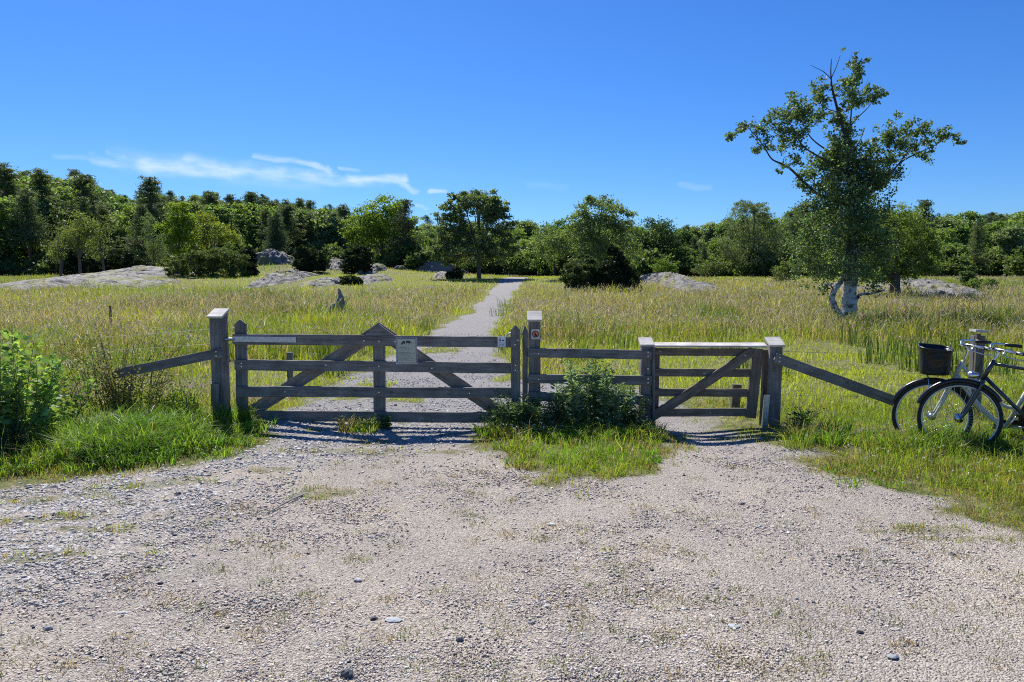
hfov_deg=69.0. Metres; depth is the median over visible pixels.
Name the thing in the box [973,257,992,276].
bush
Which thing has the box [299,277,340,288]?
rock
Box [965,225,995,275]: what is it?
pine tree
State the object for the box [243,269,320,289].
rock
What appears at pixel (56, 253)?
birch sapling
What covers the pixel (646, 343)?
gate post
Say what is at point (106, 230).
birch sapling
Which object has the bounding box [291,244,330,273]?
juniper
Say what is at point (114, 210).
broadleaf tree
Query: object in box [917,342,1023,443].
bicycle
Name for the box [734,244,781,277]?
bush
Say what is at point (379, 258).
bush
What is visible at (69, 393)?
bramble
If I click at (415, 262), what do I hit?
bush
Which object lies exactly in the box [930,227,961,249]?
broadleaf tree
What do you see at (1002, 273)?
bush
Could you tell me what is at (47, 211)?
broadleaf tree
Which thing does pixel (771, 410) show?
gate post
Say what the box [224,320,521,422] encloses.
farm gate
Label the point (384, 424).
weed plant
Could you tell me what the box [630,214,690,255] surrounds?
shrub tree
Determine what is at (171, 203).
broadleaf tree
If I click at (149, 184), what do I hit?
pine tree
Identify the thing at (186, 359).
slanting stay
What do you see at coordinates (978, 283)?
broadleaf shrub
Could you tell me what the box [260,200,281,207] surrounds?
pine tree
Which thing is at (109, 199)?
broadleaf tree
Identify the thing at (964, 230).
broadleaf tree
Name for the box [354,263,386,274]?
rock
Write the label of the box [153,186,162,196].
pine tree
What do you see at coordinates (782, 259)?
bush
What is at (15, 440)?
bramble
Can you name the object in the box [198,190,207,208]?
pine tree
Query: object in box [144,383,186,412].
herb clump
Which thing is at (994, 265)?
bush
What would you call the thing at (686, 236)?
broadleaf tree
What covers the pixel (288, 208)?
pine tree
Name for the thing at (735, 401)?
stake
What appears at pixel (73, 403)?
leafy shrub
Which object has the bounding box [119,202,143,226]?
broadleaf tree
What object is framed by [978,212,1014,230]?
broadleaf tree
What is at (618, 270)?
juniper
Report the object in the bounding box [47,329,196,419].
bramble
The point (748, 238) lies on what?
broadleaf tree
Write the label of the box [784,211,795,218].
pine tree
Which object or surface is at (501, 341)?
sign
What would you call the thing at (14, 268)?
bush
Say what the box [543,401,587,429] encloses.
weed plant
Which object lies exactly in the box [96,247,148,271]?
juniper
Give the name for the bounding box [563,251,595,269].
bush
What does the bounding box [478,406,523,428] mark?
weed plant
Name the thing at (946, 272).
bush
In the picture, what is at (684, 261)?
bush
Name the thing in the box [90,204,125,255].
pine tree
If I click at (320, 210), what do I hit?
broadleaf tree
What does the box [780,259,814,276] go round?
bush
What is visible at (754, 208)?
weeping birch
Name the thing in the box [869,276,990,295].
rock
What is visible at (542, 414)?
weed plant
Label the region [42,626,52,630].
stone
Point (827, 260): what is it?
bush
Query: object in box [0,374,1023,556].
verge grass
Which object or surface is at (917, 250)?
broadleaf tree
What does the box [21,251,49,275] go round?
bush
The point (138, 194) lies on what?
pine tree
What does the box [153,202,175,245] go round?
pine tree
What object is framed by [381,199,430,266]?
pine tree
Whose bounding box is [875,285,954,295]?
rock
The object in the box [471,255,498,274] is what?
bush
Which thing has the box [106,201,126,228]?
pine tree
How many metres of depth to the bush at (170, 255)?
81.19 m
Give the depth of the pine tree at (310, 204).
143.24 m
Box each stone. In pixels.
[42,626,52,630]
[118,611,128,613]
[340,668,353,677]
[385,617,402,622]
[456,636,463,640]
[726,624,739,628]
[886,654,898,658]
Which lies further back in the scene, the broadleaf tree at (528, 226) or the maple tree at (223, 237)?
the broadleaf tree at (528, 226)
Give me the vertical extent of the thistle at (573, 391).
0.802 m
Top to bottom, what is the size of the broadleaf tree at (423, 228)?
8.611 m
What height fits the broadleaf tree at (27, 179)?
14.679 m
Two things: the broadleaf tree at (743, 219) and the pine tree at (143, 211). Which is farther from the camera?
the broadleaf tree at (743, 219)
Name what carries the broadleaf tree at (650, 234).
on the ground at (186, 463)
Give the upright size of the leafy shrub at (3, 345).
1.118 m
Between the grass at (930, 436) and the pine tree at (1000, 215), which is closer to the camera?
the grass at (930, 436)
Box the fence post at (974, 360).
[968,329,987,417]
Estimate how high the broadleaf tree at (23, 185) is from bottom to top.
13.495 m
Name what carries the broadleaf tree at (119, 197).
on the ground at (186, 463)
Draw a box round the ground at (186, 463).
[0,265,1023,561]
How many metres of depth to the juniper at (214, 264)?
59.29 m
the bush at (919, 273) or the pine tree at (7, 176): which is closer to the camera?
the bush at (919, 273)
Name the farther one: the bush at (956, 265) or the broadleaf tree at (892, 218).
the broadleaf tree at (892, 218)
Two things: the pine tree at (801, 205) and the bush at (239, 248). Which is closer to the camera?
the bush at (239, 248)
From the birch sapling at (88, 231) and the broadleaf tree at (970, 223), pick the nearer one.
the birch sapling at (88, 231)
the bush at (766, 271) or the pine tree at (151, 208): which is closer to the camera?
the bush at (766, 271)
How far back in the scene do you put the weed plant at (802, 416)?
7.91 m
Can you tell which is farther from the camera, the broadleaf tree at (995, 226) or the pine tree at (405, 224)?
the broadleaf tree at (995, 226)
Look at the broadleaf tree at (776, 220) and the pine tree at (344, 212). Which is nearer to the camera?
the pine tree at (344, 212)
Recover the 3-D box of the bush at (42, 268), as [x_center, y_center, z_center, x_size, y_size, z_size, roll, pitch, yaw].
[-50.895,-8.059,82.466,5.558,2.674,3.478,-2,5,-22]
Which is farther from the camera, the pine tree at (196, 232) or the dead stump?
the pine tree at (196, 232)
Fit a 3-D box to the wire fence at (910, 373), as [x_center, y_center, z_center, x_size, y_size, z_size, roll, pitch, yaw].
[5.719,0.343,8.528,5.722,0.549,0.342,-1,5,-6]
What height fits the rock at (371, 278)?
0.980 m
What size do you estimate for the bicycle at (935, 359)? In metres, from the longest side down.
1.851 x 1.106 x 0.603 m
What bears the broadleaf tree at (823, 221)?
on the ground at (186, 463)
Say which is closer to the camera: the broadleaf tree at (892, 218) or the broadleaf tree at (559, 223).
the broadleaf tree at (559, 223)
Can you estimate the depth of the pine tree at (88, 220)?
92.49 m
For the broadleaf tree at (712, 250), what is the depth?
113.73 m
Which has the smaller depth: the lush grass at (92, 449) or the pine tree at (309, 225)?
the lush grass at (92, 449)
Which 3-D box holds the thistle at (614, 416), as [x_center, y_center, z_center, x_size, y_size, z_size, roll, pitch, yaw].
[1.001,0.561,7.900,0.643,0.771,0.576,2,5,26]
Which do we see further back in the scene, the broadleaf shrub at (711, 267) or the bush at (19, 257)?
the bush at (19, 257)
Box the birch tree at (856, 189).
[723,47,967,319]
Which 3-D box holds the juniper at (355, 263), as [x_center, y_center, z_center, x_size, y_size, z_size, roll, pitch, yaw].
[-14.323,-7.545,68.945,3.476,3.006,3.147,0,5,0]
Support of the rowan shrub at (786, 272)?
on the ground at (186, 463)
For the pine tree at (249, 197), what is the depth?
126.08 m
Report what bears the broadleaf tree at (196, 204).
on the ground at (186, 463)
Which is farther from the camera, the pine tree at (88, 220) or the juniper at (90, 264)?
the pine tree at (88, 220)
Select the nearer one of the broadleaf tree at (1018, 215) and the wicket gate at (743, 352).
the wicket gate at (743, 352)
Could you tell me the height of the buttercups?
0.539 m
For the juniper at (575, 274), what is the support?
on the ground at (186, 463)
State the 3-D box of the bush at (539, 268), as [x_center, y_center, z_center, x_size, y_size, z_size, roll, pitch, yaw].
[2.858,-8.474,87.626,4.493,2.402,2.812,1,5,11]
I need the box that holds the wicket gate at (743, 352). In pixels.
[650,342,766,424]
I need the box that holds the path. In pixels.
[0,277,1023,681]
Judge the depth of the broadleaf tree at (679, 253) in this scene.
83.17 m
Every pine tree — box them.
[0,162,59,245]
[1,188,57,259]
[20,167,76,241]
[24,173,136,253]
[54,189,119,253]
[56,196,111,266]
[64,168,81,179]
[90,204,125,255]
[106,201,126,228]
[117,203,167,264]
[120,175,176,254]
[133,187,146,203]
[133,204,171,253]
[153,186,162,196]
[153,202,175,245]
[164,190,175,202]
[182,195,201,211]
[191,221,205,245]
[195,218,221,247]
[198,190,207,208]
[200,190,236,231]
[216,201,245,242]
[221,194,236,216]
[236,191,260,218]
[253,209,271,252]
[254,198,266,204]
[254,212,294,252]
[258,194,269,206]
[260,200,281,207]
[267,202,277,208]
[269,204,313,259]
[272,204,308,257]
[280,198,291,207]
[280,209,302,259]
[291,212,315,255]
[294,197,308,211]
[305,200,316,210]
[307,212,349,250]
[334,203,355,249]
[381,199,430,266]
[420,215,433,225]
[687,236,700,257]
[698,245,710,262]
[779,201,819,242]
[779,234,798,263]
[781,220,802,249]
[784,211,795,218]
[909,199,959,241]
[965,221,989,256]
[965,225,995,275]
[982,212,1002,241]
[994,213,1008,221]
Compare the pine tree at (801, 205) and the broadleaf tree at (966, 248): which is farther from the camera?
the pine tree at (801, 205)
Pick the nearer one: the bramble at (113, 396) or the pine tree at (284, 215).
the bramble at (113, 396)
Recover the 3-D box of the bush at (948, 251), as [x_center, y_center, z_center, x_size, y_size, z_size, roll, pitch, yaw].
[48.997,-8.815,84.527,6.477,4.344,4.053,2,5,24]
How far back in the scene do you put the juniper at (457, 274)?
65.10 m
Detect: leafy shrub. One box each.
[0,328,65,445]
[0,338,13,407]
[2,368,104,436]
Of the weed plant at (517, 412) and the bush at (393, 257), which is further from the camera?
the bush at (393, 257)
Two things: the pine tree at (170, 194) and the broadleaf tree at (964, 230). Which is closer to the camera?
the broadleaf tree at (964, 230)
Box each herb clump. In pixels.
[108,379,152,413]
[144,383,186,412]
[166,382,207,414]
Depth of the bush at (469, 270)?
86.29 m
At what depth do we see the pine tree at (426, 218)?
155.74 m
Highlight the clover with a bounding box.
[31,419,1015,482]
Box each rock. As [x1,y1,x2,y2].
[0,272,145,289]
[98,265,194,278]
[121,279,179,289]
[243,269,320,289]
[250,248,293,265]
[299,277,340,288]
[326,257,346,270]
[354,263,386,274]
[359,274,395,283]
[394,265,407,269]
[415,261,469,274]
[433,271,446,278]
[640,272,701,292]
[693,281,722,291]
[816,282,877,291]
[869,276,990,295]
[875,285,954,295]
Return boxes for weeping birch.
[712,199,784,276]
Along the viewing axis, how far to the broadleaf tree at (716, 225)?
148.10 m
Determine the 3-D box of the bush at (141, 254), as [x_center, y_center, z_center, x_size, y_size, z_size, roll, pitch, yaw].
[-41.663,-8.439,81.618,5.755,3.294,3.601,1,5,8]
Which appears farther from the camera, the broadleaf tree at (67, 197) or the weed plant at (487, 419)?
the broadleaf tree at (67, 197)
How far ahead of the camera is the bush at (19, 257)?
86.20 m
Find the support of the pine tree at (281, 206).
on the ground at (186, 463)
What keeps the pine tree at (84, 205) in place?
on the ground at (186, 463)
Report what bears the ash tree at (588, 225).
on the ground at (186, 463)
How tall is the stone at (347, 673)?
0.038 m
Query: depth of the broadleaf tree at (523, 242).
106.89 m
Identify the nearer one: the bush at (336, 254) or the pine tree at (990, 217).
the bush at (336, 254)
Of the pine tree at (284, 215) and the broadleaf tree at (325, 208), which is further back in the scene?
the broadleaf tree at (325, 208)
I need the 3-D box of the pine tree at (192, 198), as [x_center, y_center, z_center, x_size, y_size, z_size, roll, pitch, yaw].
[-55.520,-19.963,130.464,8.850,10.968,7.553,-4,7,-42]
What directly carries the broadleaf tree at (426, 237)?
on the ground at (186, 463)
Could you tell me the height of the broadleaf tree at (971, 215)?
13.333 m
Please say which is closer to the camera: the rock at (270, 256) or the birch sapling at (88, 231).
the birch sapling at (88, 231)
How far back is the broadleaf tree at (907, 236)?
95.37 m
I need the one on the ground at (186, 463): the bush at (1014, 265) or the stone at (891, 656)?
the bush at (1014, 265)
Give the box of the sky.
[0,0,1023,233]
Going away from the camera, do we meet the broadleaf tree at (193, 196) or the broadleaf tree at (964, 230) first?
the broadleaf tree at (964, 230)
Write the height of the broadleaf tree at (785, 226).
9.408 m
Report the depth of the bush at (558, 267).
86.90 m
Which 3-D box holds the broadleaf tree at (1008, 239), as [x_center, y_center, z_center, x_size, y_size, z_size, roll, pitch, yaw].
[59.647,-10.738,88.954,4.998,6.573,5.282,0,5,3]
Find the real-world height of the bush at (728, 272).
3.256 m
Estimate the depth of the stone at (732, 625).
3.47 m
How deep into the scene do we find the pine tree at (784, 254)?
82.98 m
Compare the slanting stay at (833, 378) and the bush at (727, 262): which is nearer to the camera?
the slanting stay at (833, 378)
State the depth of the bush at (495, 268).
86.75 m
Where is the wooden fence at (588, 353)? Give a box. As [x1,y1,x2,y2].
[528,348,651,426]
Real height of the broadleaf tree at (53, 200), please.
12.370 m
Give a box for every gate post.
[206,308,230,411]
[522,311,541,410]
[638,337,654,423]
[761,337,784,427]
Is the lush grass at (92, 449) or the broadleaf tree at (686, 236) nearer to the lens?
the lush grass at (92, 449)
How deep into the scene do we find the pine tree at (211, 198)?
118.26 m
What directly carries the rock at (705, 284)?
on the ground at (186, 463)
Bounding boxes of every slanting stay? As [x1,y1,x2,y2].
[111,348,222,378]
[772,353,900,407]
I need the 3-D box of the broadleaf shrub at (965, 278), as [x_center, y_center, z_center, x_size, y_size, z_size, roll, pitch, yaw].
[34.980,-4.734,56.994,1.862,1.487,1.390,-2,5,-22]
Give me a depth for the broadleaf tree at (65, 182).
126.47 m
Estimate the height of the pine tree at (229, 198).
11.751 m
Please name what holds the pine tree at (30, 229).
on the ground at (186, 463)
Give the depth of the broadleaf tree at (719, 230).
128.75 m
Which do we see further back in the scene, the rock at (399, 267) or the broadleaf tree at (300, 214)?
the broadleaf tree at (300, 214)
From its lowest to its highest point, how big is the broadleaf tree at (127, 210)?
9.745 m
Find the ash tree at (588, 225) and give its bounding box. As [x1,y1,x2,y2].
[523,194,649,271]
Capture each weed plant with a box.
[373,414,391,429]
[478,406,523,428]
[484,385,545,430]
[517,390,579,430]
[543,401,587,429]
[620,390,651,428]
[782,406,824,428]
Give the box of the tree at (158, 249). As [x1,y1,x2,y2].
[138,213,173,266]
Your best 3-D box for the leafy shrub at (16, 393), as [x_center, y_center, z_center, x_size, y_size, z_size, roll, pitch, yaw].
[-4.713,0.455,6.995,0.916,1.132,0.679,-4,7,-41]
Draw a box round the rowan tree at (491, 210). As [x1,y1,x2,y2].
[414,188,522,278]
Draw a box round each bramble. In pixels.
[0,410,37,459]
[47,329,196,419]
[55,376,93,410]
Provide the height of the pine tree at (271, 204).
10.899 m
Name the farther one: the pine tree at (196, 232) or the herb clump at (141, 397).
the pine tree at (196, 232)
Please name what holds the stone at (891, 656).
on the path
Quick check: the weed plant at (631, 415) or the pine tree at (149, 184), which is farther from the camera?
the pine tree at (149, 184)
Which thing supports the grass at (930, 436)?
on the ground at (186, 463)
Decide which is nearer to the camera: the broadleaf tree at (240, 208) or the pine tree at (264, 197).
the broadleaf tree at (240, 208)
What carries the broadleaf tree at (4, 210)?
on the ground at (186, 463)
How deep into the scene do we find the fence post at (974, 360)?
8.60 m
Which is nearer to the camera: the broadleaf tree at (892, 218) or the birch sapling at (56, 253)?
the birch sapling at (56, 253)
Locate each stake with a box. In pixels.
[109,306,111,322]
[286,352,292,379]
[730,384,741,407]
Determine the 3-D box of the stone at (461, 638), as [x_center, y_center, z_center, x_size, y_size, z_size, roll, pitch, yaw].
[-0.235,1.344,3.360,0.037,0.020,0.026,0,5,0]
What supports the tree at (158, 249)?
on the ground at (186, 463)
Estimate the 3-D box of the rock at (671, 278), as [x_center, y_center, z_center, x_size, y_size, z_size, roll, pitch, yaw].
[11.405,-4.373,55.657,4.174,1.598,19.492,0,5,0]
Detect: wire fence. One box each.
[1,329,204,370]
[782,350,1023,395]
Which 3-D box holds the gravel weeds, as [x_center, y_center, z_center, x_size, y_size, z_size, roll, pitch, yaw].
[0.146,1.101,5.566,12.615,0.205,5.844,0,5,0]
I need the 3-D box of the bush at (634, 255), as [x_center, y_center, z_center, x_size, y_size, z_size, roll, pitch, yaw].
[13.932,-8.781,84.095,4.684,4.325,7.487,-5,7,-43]
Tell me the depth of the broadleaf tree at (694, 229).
186.77 m
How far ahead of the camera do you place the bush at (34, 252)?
88.90 m
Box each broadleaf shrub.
[650,258,678,272]
[690,260,725,276]
[956,270,977,283]
[961,277,1001,290]
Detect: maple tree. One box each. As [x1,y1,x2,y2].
[153,199,202,255]
[189,210,241,251]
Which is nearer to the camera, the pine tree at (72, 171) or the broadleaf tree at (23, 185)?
the broadleaf tree at (23, 185)
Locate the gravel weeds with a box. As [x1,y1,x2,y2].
[0,421,1023,681]
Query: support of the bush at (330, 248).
on the ground at (186, 463)
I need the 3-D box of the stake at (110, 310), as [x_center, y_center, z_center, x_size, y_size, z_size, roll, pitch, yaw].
[-11.525,-0.535,21.400,0.062,0.954,0.048,0,5,0]
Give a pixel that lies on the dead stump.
(338, 300)
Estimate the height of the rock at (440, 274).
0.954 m
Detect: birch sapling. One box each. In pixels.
[44,223,82,276]
[62,209,102,273]
[83,214,115,271]
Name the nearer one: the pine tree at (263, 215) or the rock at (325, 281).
the rock at (325, 281)
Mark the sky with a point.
(549, 105)
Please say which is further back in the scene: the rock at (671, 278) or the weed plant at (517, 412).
the rock at (671, 278)
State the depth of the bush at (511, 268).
86.14 m
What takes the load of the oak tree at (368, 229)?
on the ground at (186, 463)
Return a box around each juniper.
[43,243,100,274]
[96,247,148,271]
[162,245,256,276]
[239,246,260,275]
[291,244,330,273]
[338,244,375,272]
[338,275,363,284]
[444,266,463,278]
[558,254,604,288]
[590,243,641,290]
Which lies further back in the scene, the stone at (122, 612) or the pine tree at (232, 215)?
the pine tree at (232, 215)
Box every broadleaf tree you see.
[0,179,32,195]
[0,195,45,259]
[13,171,30,180]
[22,198,72,247]
[33,187,73,220]
[43,175,99,189]
[50,185,98,231]
[91,198,124,224]
[94,188,133,232]
[99,212,137,255]
[113,194,136,202]
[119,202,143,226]
[120,204,141,245]
[161,197,187,219]
[182,194,202,208]
[185,200,202,227]
[192,203,243,248]
[231,201,261,242]
[239,205,278,252]
[289,206,318,256]
[307,213,352,250]
[313,207,329,216]
[317,206,335,217]
[406,230,430,243]
[413,228,437,238]
[414,222,452,236]
[508,229,526,243]
[510,238,533,251]
[514,219,540,240]
[519,235,540,261]
[526,218,581,275]
[617,233,635,244]
[627,225,642,240]
[639,230,675,252]
[669,246,698,260]
[673,226,700,255]
[689,224,703,244]
[695,221,720,254]
[700,237,731,257]
[704,219,741,249]
[709,217,743,247]
[729,213,765,245]
[731,226,768,249]
[766,217,790,242]
[767,217,801,247]
[782,207,808,218]
[813,211,840,236]
[859,201,946,294]
[859,210,904,227]
[899,226,918,248]
[928,214,969,241]
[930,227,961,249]
[937,223,981,254]
[939,242,972,260]
[944,212,973,241]
[954,210,987,241]
[970,220,1015,254]
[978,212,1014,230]
[987,224,1023,275]
[1003,211,1023,223]
[1010,218,1023,238]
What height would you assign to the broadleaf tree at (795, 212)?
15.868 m
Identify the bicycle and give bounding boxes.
[891,339,1023,436]
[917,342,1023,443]
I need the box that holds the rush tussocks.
[1,288,1023,377]
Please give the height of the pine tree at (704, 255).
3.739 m
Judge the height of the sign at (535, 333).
0.109 m
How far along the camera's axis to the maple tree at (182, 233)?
76.86 m
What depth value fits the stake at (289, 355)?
11.06 m
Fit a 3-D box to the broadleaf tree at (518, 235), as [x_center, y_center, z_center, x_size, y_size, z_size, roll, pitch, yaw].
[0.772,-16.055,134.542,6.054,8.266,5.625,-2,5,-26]
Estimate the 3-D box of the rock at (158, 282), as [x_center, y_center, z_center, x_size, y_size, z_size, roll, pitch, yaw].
[-25.300,-3.977,52.673,3.113,0.856,8.724,0,5,0]
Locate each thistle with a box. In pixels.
[548,356,617,428]
[572,358,634,428]
[600,363,638,413]
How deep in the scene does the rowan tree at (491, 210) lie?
64.35 m
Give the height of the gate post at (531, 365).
1.507 m
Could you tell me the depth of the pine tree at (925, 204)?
98.37 m
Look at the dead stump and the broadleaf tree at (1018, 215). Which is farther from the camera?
the broadleaf tree at (1018, 215)
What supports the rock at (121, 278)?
on the ground at (186, 463)
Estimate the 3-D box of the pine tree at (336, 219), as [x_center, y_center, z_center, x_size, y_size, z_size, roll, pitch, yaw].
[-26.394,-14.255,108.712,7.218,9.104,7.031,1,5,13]
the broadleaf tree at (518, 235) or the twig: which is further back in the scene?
the broadleaf tree at (518, 235)
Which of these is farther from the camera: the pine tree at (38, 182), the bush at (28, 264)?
the pine tree at (38, 182)
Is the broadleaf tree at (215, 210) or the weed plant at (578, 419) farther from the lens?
the broadleaf tree at (215, 210)
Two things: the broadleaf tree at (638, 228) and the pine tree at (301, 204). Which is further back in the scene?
the broadleaf tree at (638, 228)
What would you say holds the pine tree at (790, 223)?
on the ground at (186, 463)
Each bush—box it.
[0,248,33,274]
[0,259,24,275]
[17,247,48,258]
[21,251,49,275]
[23,257,69,275]
[111,249,159,269]
[158,257,168,266]
[164,240,217,265]
[222,239,256,261]
[318,242,347,258]
[328,250,352,259]
[369,247,391,268]
[381,241,416,268]
[404,235,459,269]
[458,256,501,274]
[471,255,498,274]
[482,265,503,274]
[499,249,531,276]
[500,252,528,276]
[526,259,553,276]
[528,264,552,276]
[553,261,563,275]
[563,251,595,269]
[624,246,645,263]
[628,247,666,275]
[645,253,682,273]
[678,254,699,277]
[679,257,717,276]
[699,254,734,276]
[710,254,733,276]
[721,251,737,276]
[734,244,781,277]
[768,247,785,276]
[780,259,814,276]
[812,244,841,274]
[910,256,931,276]
[928,245,975,276]
[931,262,951,276]
[940,254,981,276]
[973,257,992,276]
[979,251,1003,276]
[997,257,1007,276]
[1000,245,1023,276]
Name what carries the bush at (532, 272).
on the ground at (186, 463)
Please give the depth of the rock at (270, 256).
78.01 m
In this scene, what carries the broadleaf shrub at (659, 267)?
on the ground at (186, 463)
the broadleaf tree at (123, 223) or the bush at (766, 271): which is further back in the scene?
the broadleaf tree at (123, 223)
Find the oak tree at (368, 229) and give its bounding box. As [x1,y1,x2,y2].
[337,192,423,256]
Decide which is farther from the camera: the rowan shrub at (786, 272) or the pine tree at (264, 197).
the pine tree at (264, 197)
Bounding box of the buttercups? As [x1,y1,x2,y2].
[1,298,1013,365]
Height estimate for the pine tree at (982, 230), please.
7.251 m
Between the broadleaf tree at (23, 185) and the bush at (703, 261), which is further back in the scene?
the broadleaf tree at (23, 185)
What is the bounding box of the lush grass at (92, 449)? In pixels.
[0,393,280,475]
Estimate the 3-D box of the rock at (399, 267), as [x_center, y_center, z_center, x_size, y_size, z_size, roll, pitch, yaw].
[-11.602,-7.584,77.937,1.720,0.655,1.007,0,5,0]
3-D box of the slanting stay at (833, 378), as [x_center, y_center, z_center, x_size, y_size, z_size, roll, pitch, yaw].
[3.455,0.417,7.919,1.342,0.574,0.042,0,5,5]
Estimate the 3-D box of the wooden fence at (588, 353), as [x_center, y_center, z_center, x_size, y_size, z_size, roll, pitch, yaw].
[0.842,0.508,8.043,1.342,0.869,0.042,0,5,0]
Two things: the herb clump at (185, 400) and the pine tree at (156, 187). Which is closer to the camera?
the herb clump at (185, 400)
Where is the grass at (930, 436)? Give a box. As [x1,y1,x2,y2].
[336,346,1023,490]
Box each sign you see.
[396,338,416,363]
[498,337,505,346]
[531,329,539,338]
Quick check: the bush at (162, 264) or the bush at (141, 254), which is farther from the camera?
the bush at (162, 264)
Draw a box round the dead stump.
[327,288,345,315]
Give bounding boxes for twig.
[267,493,304,512]
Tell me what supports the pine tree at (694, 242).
on the ground at (186, 463)
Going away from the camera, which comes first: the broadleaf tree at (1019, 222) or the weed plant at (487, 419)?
the weed plant at (487, 419)
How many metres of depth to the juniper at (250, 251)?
61.77 m
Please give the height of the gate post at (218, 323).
1.406 m
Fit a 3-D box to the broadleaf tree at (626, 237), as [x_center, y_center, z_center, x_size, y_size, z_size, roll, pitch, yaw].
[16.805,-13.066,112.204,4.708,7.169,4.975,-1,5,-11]
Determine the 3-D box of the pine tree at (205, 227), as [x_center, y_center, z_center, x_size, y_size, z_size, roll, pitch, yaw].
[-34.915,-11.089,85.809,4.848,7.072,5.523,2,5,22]
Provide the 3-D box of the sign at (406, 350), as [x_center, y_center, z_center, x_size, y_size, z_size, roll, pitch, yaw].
[-1.135,0.106,8.015,0.228,0.284,0.013,0,5,0]
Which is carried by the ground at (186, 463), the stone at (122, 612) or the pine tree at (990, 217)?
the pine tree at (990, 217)
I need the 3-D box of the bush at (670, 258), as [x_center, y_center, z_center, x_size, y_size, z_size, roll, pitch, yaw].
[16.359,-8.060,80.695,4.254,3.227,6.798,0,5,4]
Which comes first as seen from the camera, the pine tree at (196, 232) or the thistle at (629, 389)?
the thistle at (629, 389)
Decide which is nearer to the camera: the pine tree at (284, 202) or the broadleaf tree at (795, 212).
the pine tree at (284, 202)
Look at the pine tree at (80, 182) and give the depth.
90.24 m
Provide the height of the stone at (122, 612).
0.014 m
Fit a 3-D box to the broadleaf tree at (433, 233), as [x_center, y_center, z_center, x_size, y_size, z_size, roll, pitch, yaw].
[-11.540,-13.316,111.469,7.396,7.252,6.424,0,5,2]
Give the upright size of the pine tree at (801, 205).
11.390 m
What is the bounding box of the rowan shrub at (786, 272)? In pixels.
[769,260,804,281]
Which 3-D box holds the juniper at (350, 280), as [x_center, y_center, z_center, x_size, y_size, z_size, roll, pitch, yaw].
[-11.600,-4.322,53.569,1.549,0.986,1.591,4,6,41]
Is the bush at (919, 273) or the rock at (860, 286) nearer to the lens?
the rock at (860, 286)
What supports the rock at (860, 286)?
on the ground at (186, 463)
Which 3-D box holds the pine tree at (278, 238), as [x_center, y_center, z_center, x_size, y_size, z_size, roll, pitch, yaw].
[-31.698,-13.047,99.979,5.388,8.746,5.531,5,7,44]
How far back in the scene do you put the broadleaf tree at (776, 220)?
132.98 m
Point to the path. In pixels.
(458, 559)
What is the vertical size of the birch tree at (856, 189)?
10.269 m
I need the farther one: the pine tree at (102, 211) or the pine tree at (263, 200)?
the pine tree at (263, 200)
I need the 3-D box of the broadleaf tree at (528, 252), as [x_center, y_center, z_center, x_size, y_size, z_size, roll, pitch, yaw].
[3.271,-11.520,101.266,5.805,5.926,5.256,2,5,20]
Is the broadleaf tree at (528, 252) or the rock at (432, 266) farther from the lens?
the broadleaf tree at (528, 252)
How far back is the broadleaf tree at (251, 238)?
111.81 m
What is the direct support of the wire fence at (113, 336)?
attached to the gate post at (218, 323)
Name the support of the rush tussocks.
on the ground at (186, 463)
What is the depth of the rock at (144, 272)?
59.60 m
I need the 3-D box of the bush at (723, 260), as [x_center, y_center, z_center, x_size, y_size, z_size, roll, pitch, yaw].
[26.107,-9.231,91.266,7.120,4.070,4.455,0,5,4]
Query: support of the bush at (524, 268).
on the ground at (186, 463)
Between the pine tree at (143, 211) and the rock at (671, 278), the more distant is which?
the pine tree at (143, 211)
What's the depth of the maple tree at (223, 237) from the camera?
76.21 m
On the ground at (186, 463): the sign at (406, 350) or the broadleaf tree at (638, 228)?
the broadleaf tree at (638, 228)
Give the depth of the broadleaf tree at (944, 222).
107.74 m
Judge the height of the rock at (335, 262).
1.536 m
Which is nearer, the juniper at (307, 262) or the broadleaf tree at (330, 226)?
the juniper at (307, 262)
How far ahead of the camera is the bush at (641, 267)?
80.03 m
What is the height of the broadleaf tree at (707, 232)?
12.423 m
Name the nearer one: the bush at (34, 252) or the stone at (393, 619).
the stone at (393, 619)

